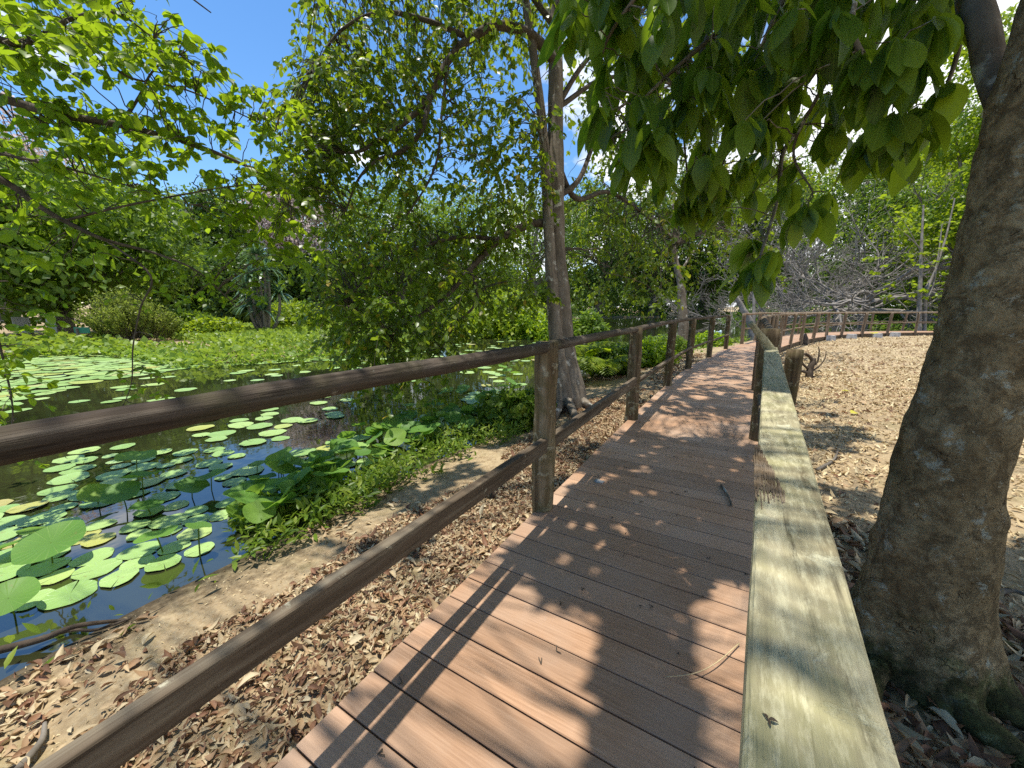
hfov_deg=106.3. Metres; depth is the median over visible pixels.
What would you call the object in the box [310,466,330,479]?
lotus leaf
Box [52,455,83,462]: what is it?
lily pad
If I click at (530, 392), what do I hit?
shrub
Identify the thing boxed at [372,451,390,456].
lily pad
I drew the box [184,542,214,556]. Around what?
lily pad
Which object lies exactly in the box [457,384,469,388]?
lotus leaf
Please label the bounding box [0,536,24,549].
lily pad
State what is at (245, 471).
lily pad
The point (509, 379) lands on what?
lotus leaf
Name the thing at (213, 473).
lotus leaf
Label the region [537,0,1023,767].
shade tree
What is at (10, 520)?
lily pad
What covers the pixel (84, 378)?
lily pad
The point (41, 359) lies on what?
lily pad
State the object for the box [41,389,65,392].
lily pad
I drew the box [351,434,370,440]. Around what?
lily pad
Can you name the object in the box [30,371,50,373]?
lily pad
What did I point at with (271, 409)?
lily pad
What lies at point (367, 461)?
lily pad
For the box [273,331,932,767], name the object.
boardwalk
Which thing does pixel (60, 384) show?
lily pad
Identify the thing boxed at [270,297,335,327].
shrub
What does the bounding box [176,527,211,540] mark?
lily pad
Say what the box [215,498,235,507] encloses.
lily pad
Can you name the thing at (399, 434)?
lotus leaf
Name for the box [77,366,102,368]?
lily pad
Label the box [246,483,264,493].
lotus leaf
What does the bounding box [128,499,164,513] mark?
lotus leaf
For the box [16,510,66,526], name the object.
lily pad
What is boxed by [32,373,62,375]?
lily pad
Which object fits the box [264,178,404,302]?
broadleaf tree
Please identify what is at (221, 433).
lily pad
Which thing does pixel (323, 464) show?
lotus leaf
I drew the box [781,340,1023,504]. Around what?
fallen leaves
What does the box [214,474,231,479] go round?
lily pad
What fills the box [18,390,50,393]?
lily pad
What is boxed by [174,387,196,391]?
lily pad
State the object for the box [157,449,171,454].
lily pad
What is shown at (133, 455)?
lotus leaf
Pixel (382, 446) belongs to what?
lotus leaf
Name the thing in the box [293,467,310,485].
lotus leaf
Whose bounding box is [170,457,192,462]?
lily pad
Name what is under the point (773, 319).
wooden railing
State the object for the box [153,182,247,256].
broadleaf tree
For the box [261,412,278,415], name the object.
lily pad
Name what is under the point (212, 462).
lily pad
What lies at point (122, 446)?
lily pad
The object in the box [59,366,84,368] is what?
lily pad
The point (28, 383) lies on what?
lily pad
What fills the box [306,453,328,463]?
lotus leaf
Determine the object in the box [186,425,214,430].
lily pad
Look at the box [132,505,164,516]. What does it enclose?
lily pad
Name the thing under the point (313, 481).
lotus leaf
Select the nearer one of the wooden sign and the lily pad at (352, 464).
the lily pad at (352, 464)
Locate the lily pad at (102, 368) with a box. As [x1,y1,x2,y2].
[92,367,112,369]
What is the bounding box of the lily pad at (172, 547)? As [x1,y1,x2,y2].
[157,540,190,554]
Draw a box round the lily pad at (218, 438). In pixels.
[205,436,227,441]
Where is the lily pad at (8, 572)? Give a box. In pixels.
[0,564,30,580]
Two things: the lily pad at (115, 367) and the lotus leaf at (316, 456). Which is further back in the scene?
the lily pad at (115, 367)
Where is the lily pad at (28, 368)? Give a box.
[13,367,37,369]
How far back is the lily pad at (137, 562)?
2.70 m
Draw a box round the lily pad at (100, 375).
[89,374,111,376]
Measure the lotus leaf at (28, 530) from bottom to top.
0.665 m
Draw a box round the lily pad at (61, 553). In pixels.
[39,547,70,561]
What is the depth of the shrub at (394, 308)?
32.59 m
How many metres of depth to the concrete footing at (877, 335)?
20.69 m
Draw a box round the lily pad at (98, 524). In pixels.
[86,519,116,530]
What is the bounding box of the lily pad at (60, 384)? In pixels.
[36,383,70,387]
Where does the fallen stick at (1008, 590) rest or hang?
on the leaf litter
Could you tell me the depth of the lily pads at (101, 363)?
11.41 m
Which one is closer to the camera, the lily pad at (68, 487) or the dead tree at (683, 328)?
the lily pad at (68, 487)
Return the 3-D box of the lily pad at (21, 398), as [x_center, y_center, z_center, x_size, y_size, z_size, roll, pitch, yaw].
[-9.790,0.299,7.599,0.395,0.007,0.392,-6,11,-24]
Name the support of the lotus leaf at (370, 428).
on the pond water
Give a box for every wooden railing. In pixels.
[0,315,730,767]
[739,318,899,767]
[740,311,936,343]
[751,312,937,389]
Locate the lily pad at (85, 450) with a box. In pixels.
[67,446,99,453]
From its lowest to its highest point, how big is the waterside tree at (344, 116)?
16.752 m
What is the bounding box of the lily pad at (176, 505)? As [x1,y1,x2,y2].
[163,500,188,510]
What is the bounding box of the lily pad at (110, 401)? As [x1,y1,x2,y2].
[100,400,120,402]
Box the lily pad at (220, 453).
[212,450,234,456]
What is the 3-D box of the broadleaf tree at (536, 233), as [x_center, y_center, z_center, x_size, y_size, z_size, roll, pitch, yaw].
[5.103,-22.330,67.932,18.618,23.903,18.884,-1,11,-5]
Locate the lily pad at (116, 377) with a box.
[98,375,131,378]
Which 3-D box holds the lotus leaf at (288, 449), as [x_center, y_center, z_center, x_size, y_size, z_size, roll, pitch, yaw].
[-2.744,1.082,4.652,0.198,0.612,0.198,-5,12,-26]
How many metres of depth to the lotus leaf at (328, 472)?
3.72 m
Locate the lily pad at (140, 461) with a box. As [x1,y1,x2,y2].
[131,457,155,462]
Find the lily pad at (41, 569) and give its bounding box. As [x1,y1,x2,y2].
[18,557,71,576]
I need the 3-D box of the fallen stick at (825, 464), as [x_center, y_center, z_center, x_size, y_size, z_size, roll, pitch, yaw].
[3.146,0.745,3.788,0.824,0.032,0.062,-9,14,-38]
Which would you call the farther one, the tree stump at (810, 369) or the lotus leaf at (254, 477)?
the tree stump at (810, 369)
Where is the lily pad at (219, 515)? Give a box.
[208,509,227,520]
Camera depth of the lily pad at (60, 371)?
11.05 m
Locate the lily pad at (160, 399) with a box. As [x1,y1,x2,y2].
[148,397,174,401]
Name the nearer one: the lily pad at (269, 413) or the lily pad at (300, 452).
the lily pad at (300, 452)
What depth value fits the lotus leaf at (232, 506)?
3.14 m
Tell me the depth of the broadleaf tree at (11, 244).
18.02 m
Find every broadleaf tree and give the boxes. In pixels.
[0,91,90,319]
[0,135,210,335]
[0,204,36,293]
[46,160,179,297]
[116,248,216,315]
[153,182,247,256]
[156,198,221,253]
[182,237,289,321]
[183,175,293,296]
[240,175,341,299]
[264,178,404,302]
[270,252,372,304]
[321,158,469,307]
[391,179,541,302]
[493,175,594,311]
[542,177,654,316]
[610,160,722,315]
[660,157,775,315]
[687,161,831,316]
[755,150,888,316]
[780,131,951,319]
[811,169,964,320]
[813,97,982,318]
[862,99,978,314]
[880,61,982,316]
[889,2,1018,281]
[906,112,979,288]
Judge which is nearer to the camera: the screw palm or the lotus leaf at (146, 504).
the lotus leaf at (146, 504)
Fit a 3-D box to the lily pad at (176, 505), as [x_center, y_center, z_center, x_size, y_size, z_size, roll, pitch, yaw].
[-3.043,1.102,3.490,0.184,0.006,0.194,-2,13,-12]
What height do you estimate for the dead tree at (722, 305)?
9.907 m
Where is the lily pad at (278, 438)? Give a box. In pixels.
[271,436,289,440]
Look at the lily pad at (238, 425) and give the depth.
5.92 m
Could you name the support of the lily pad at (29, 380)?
on the pond water
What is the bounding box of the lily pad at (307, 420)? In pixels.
[297,418,318,422]
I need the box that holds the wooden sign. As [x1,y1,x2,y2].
[73,327,90,334]
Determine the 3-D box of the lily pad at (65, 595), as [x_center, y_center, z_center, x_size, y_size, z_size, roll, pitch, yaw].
[-2.767,1.309,2.405,0.260,0.006,0.270,-5,12,-32]
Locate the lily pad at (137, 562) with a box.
[119,554,154,569]
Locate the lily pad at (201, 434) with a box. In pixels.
[192,432,209,436]
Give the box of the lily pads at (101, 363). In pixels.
[0,340,535,468]
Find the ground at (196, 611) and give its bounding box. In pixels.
[0,305,1023,767]
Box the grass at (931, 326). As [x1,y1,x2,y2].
[341,312,935,352]
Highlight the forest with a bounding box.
[10,252,917,312]
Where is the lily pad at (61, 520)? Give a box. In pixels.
[22,517,83,536]
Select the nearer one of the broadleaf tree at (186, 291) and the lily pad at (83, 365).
the lily pad at (83, 365)
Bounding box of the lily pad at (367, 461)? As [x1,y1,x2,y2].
[357,458,377,465]
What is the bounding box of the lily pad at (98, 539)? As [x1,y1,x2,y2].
[80,532,115,546]
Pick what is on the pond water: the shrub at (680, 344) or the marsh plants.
the marsh plants
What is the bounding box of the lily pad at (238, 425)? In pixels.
[228,422,252,427]
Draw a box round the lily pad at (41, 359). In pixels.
[32,358,53,360]
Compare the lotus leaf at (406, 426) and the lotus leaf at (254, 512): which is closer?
the lotus leaf at (254, 512)
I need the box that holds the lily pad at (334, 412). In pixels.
[325,411,340,414]
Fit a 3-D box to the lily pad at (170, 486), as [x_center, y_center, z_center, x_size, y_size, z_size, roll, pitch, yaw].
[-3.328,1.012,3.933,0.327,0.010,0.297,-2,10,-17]
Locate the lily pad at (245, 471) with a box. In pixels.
[230,465,263,475]
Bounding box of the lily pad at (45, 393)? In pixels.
[34,392,55,395]
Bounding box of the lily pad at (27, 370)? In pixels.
[13,369,40,371]
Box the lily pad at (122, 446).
[110,443,134,449]
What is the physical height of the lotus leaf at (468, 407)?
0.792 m
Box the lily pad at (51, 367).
[38,366,64,368]
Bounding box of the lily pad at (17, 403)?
[0,402,23,404]
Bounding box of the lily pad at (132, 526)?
[119,519,150,532]
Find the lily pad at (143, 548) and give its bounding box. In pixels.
[115,541,159,559]
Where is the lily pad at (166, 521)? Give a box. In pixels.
[147,513,188,528]
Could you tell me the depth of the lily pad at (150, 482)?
3.96 m
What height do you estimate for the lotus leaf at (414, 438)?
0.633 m
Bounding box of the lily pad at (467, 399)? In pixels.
[461,398,474,400]
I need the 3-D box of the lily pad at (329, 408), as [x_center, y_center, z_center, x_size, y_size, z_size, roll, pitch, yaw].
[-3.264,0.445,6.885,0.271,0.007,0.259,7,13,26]
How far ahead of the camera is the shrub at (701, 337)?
17.68 m
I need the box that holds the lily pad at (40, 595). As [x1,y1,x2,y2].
[14,588,54,610]
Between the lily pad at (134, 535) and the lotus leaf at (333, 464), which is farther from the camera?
the lotus leaf at (333, 464)
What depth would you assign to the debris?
1.87 m
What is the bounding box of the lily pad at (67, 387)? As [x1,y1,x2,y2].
[52,386,79,389]
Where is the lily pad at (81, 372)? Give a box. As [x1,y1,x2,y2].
[64,371,97,374]
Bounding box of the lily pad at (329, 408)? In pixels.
[322,407,337,410]
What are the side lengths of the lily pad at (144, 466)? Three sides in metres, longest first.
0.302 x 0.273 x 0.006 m
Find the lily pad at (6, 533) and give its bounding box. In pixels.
[0,526,22,541]
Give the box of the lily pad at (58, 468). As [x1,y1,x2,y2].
[43,463,75,471]
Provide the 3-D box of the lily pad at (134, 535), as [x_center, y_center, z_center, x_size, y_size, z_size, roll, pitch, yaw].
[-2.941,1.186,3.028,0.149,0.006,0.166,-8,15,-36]
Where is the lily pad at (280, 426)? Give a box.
[274,424,292,428]
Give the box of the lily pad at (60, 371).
[44,370,76,372]
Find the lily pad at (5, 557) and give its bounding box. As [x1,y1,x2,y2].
[0,548,12,567]
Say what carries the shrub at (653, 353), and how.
on the ground at (196, 611)
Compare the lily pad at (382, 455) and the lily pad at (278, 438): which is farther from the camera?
the lily pad at (278, 438)
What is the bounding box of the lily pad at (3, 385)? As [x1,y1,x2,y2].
[0,384,19,386]
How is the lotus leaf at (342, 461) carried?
on the pond water
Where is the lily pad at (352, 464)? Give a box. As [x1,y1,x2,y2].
[343,461,355,467]
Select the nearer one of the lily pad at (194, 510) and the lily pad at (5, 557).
the lily pad at (5, 557)
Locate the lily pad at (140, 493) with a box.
[134,490,149,496]
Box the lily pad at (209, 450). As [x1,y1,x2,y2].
[203,447,224,452]
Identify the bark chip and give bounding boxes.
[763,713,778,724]
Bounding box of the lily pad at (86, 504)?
[79,502,108,507]
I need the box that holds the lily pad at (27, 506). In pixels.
[5,500,48,512]
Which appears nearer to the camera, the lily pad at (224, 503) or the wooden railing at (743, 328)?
the lily pad at (224, 503)
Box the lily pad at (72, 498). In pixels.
[67,493,78,500]
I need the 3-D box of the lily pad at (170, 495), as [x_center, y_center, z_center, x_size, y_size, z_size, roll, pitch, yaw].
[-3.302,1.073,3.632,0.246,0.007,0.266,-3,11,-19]
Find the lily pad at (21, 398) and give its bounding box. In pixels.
[1,397,27,401]
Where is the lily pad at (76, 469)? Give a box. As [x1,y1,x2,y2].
[59,464,96,474]
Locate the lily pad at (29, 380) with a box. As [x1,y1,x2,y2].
[10,379,37,382]
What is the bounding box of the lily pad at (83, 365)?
[71,364,94,365]
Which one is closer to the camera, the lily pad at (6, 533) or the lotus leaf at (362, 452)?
the lily pad at (6, 533)
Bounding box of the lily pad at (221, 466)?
[208,463,232,469]
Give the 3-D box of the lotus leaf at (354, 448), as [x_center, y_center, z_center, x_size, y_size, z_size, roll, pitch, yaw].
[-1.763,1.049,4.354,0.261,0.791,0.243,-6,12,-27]
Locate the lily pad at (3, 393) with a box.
[0,391,20,395]
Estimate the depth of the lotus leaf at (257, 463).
4.19 m
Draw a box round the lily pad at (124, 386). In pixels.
[110,385,131,387]
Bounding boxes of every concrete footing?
[826,335,835,340]
[846,334,856,338]
[871,333,882,337]
[889,332,900,336]
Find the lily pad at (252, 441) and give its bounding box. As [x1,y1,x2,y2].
[239,438,266,445]
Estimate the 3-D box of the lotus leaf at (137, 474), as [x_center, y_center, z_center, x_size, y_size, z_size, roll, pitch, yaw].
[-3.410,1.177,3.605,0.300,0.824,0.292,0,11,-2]
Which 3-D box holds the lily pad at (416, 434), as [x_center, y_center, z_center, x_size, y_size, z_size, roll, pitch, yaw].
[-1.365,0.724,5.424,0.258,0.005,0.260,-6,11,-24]
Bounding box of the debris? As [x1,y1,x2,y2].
[377,374,749,767]
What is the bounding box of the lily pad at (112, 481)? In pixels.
[99,476,136,484]
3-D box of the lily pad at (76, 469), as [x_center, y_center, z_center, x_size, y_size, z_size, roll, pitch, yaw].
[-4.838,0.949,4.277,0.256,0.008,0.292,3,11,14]
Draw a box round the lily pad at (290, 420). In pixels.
[281,417,302,422]
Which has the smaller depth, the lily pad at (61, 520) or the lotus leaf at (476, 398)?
the lily pad at (61, 520)
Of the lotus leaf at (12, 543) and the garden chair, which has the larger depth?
the garden chair
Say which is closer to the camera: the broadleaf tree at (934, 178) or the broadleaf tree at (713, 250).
the broadleaf tree at (934, 178)
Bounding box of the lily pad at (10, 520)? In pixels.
[0,515,29,528]
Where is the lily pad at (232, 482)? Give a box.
[222,477,246,485]
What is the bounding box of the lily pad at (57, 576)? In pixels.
[38,567,74,584]
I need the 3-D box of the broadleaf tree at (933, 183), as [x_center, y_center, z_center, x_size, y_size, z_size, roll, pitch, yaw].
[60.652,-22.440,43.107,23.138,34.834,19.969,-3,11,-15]
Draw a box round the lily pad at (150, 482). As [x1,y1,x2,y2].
[139,476,164,487]
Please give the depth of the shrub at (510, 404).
5.38 m
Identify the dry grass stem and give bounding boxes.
[667,643,739,676]
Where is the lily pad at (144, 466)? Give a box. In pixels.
[127,462,160,471]
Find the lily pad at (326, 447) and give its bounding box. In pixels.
[316,445,329,450]
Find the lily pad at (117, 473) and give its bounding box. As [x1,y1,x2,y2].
[95,469,131,479]
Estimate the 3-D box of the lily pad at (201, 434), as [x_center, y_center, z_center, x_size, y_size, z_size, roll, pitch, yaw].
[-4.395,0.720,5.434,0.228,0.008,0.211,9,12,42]
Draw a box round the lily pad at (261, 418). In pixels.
[255,416,272,420]
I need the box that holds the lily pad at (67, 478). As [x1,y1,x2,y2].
[46,472,89,484]
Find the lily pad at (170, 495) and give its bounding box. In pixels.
[147,491,180,500]
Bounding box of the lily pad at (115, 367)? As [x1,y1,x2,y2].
[109,366,133,368]
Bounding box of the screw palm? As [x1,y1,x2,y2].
[228,243,295,328]
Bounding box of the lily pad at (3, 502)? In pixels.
[0,499,13,506]
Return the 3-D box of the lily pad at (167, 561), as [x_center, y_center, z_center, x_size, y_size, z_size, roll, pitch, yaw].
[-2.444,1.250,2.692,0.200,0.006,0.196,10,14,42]
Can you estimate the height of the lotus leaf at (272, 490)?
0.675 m
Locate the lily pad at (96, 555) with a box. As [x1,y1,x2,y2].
[68,547,113,566]
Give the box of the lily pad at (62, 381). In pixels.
[42,380,74,383]
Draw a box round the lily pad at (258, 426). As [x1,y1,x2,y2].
[247,423,272,428]
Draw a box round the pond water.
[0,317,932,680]
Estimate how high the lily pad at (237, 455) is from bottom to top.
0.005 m
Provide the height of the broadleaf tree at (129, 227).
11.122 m
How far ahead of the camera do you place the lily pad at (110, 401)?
7.41 m
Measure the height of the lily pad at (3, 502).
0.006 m
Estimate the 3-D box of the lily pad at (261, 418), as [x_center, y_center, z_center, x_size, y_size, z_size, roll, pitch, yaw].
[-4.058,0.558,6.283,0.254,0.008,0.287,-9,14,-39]
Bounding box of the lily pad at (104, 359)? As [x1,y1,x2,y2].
[95,359,115,360]
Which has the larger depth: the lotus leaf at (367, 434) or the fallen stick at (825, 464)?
the lotus leaf at (367, 434)
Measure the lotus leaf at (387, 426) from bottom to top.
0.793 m
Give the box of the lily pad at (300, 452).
[290,448,316,456]
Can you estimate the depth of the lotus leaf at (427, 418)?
5.47 m
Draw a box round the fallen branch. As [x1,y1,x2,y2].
[0,617,131,653]
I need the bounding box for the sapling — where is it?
[833,194,965,330]
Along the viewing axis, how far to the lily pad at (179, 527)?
3.10 m
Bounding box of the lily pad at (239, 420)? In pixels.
[229,418,248,421]
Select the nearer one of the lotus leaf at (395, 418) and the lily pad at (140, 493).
the lily pad at (140, 493)
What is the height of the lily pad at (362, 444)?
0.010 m
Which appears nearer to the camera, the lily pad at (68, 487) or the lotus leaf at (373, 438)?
the lily pad at (68, 487)
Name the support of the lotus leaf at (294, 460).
on the pond water
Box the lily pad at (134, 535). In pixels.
[126,529,151,540]
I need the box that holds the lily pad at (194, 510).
[183,505,207,516]
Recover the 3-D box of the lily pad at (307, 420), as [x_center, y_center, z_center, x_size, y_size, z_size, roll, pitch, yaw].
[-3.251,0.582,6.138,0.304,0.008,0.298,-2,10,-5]
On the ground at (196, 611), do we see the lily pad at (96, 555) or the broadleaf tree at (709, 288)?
the broadleaf tree at (709, 288)
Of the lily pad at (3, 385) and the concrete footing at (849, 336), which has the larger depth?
the concrete footing at (849, 336)
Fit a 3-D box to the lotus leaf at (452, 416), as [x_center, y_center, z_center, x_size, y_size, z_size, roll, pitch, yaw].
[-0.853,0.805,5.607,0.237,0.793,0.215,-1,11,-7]
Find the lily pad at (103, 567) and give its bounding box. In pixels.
[71,557,121,579]
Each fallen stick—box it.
[14,721,47,767]
[720,484,731,505]
[815,449,838,471]
[1000,588,1023,595]
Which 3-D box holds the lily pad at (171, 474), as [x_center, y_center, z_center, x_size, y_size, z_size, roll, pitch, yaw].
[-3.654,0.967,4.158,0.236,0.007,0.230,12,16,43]
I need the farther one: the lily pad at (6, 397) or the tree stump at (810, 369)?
the tree stump at (810, 369)
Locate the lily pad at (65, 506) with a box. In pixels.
[48,502,77,512]
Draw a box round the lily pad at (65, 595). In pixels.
[36,579,97,609]
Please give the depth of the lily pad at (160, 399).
7.61 m
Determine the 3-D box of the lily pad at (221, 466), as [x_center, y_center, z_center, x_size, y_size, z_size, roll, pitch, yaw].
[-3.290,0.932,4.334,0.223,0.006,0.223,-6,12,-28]
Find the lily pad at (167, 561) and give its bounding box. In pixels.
[144,553,181,571]
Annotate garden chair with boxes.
[11,317,40,336]
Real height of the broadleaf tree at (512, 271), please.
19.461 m
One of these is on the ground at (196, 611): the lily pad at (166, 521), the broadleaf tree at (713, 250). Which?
the broadleaf tree at (713, 250)
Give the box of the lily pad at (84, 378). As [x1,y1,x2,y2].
[70,376,103,380]
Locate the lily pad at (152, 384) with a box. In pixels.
[141,383,164,385]
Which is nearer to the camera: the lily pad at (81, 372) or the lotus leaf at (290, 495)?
the lotus leaf at (290, 495)
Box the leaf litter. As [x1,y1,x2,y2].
[0,353,1023,767]
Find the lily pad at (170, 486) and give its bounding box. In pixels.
[165,478,183,488]
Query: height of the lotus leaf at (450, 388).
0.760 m
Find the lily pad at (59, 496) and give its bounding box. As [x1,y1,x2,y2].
[42,490,78,501]
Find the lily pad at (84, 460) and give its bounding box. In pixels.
[70,456,97,463]
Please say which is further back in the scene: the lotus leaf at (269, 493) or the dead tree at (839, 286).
the dead tree at (839, 286)
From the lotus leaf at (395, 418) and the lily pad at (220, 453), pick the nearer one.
the lily pad at (220, 453)
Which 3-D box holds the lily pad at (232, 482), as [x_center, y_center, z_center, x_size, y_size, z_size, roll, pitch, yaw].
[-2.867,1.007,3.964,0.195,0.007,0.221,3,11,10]
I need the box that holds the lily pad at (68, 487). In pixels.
[37,484,77,495]
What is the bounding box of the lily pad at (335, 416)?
[326,414,343,417]
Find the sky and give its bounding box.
[0,0,1019,306]
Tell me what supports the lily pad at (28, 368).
on the pond water
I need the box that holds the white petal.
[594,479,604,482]
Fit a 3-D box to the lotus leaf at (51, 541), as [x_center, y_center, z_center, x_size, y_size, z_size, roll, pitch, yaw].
[-3.203,1.393,2.720,0.363,0.735,0.353,6,13,30]
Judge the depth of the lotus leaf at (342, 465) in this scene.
3.94 m
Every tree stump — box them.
[801,347,826,377]
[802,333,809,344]
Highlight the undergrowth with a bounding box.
[167,291,937,322]
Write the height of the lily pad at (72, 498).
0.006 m
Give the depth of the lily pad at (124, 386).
8.87 m
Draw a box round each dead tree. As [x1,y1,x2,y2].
[649,267,808,323]
[654,193,705,345]
[701,201,889,326]
[711,135,972,323]
[728,291,755,335]
[740,216,955,330]
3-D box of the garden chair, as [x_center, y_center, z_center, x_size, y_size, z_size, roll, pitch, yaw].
[-23.092,-2.645,18.433,0.840,1.140,0.640,0,11,0]
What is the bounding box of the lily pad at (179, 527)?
[160,525,182,535]
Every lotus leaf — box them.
[0,534,30,548]
[0,576,40,615]
[11,520,85,564]
[16,525,49,534]
[76,484,110,503]
[100,480,140,507]
[114,449,156,480]
[120,469,164,500]
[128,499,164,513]
[133,525,177,551]
[174,476,209,497]
[185,521,211,557]
[194,469,225,490]
[223,483,253,495]
[226,500,246,520]
[228,490,264,525]
[238,475,269,484]
[242,498,275,538]
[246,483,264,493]
[248,460,263,471]
[248,472,276,479]
[259,496,300,521]
[263,492,296,517]
[264,450,291,477]
[264,477,288,493]
[264,488,279,494]
[266,460,297,476]
[267,489,303,494]
[277,446,291,451]
[277,479,313,497]
[279,485,291,516]
[281,456,309,465]
[286,472,310,480]
[292,476,309,491]
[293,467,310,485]
[301,476,336,493]
[303,455,331,465]
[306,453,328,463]
[308,450,333,457]
[308,453,319,466]
[310,460,339,470]
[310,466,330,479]
[313,468,349,478]
[321,445,346,459]
[326,458,342,467]
[330,438,347,452]
[333,459,352,467]
[334,439,358,456]
[336,440,354,459]
[337,431,355,438]
[337,459,351,467]
[342,446,366,465]
[351,422,365,435]
[354,448,370,466]
[362,430,380,435]
[365,427,379,442]
[366,430,381,447]
[367,448,386,461]
[371,422,390,443]
[372,443,394,453]
[381,421,401,428]
[381,424,399,428]
[382,415,399,421]
[384,428,405,448]
[397,414,405,422]
[400,421,421,437]
[401,403,416,409]
[403,412,417,419]
[404,436,418,441]
[411,425,431,446]
[418,416,438,421]
[420,421,431,424]
[421,422,439,440]
[423,398,436,406]
[436,411,446,422]
[441,387,452,399]
[442,403,458,411]
[445,411,460,421]
[453,408,471,413]
[455,386,467,393]
[455,415,473,423]
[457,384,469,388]
[458,418,475,431]
[461,404,473,411]
[474,391,488,401]
[487,389,495,395]
[506,377,515,383]
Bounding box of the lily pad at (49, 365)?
[38,364,59,365]
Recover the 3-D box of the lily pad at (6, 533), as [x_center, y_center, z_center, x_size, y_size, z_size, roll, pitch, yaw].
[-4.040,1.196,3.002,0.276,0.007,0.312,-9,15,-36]
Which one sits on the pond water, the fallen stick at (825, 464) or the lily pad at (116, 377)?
the lily pad at (116, 377)
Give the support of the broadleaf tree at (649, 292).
on the ground at (196, 611)
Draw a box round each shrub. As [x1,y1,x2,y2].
[71,285,186,339]
[170,308,223,324]
[174,315,244,338]
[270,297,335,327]
[375,295,442,330]
[439,310,488,336]
[443,286,547,339]
[476,385,534,434]
[507,312,548,339]
[525,387,556,406]
[572,308,610,342]
[592,343,642,376]
[641,338,682,367]
[642,333,686,355]
[695,330,733,347]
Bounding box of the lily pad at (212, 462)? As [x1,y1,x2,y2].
[195,459,222,467]
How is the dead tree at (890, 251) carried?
on the ground at (196, 611)
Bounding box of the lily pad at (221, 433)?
[207,430,235,436]
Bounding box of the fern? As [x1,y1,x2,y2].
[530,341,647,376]
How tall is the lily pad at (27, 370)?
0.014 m
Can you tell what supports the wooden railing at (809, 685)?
attached to the boardwalk
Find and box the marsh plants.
[0,321,426,369]
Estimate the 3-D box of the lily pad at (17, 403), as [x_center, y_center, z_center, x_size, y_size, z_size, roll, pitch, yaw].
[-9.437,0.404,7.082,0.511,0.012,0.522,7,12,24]
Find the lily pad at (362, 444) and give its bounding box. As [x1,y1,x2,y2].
[358,442,369,446]
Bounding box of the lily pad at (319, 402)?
[310,401,326,404]
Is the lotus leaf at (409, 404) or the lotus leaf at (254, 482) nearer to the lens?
the lotus leaf at (254, 482)
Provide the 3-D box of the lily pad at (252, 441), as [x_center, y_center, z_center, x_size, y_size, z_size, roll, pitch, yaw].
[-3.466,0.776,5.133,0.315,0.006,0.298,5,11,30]
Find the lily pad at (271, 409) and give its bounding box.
[260,408,278,410]
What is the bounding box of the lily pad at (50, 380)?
[31,378,65,382]
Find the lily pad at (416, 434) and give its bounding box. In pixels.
[406,433,423,437]
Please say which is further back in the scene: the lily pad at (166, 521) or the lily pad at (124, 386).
the lily pad at (124, 386)
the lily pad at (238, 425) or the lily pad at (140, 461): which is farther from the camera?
the lily pad at (238, 425)
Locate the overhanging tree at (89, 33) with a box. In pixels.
[0,0,338,468]
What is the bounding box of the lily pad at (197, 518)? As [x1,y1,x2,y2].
[182,514,209,524]
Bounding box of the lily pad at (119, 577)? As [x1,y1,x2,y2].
[99,567,138,586]
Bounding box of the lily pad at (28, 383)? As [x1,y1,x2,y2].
[11,382,35,384]
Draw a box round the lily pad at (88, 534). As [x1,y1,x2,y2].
[74,529,101,544]
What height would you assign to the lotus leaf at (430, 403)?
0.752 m
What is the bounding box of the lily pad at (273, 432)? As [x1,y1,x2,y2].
[258,429,286,435]
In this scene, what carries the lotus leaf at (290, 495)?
on the pond water
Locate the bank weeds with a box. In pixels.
[3,409,531,668]
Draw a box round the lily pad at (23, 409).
[5,408,32,412]
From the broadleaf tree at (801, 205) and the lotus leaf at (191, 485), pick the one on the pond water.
the lotus leaf at (191, 485)
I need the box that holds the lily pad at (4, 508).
[0,504,19,512]
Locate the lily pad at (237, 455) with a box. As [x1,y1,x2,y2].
[227,453,244,457]
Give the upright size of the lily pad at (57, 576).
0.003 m
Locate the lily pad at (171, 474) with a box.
[160,469,187,477]
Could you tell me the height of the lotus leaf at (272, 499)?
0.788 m
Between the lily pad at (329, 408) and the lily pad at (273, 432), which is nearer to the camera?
the lily pad at (273, 432)
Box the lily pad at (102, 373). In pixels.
[87,372,116,375]
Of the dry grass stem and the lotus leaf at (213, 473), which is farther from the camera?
the lotus leaf at (213, 473)
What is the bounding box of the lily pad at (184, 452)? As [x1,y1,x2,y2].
[172,449,197,455]
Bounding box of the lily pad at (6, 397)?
[0,394,24,399]
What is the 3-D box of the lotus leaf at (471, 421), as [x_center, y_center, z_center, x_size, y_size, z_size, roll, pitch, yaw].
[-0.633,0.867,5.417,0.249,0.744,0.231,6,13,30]
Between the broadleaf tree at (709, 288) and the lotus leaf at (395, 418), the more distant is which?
the broadleaf tree at (709, 288)
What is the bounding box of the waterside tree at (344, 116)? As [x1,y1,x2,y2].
[238,0,855,421]
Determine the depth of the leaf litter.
1.79 m
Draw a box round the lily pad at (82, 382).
[69,380,103,383]
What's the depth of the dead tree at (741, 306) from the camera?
25.78 m
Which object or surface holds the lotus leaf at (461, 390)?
on the pond water

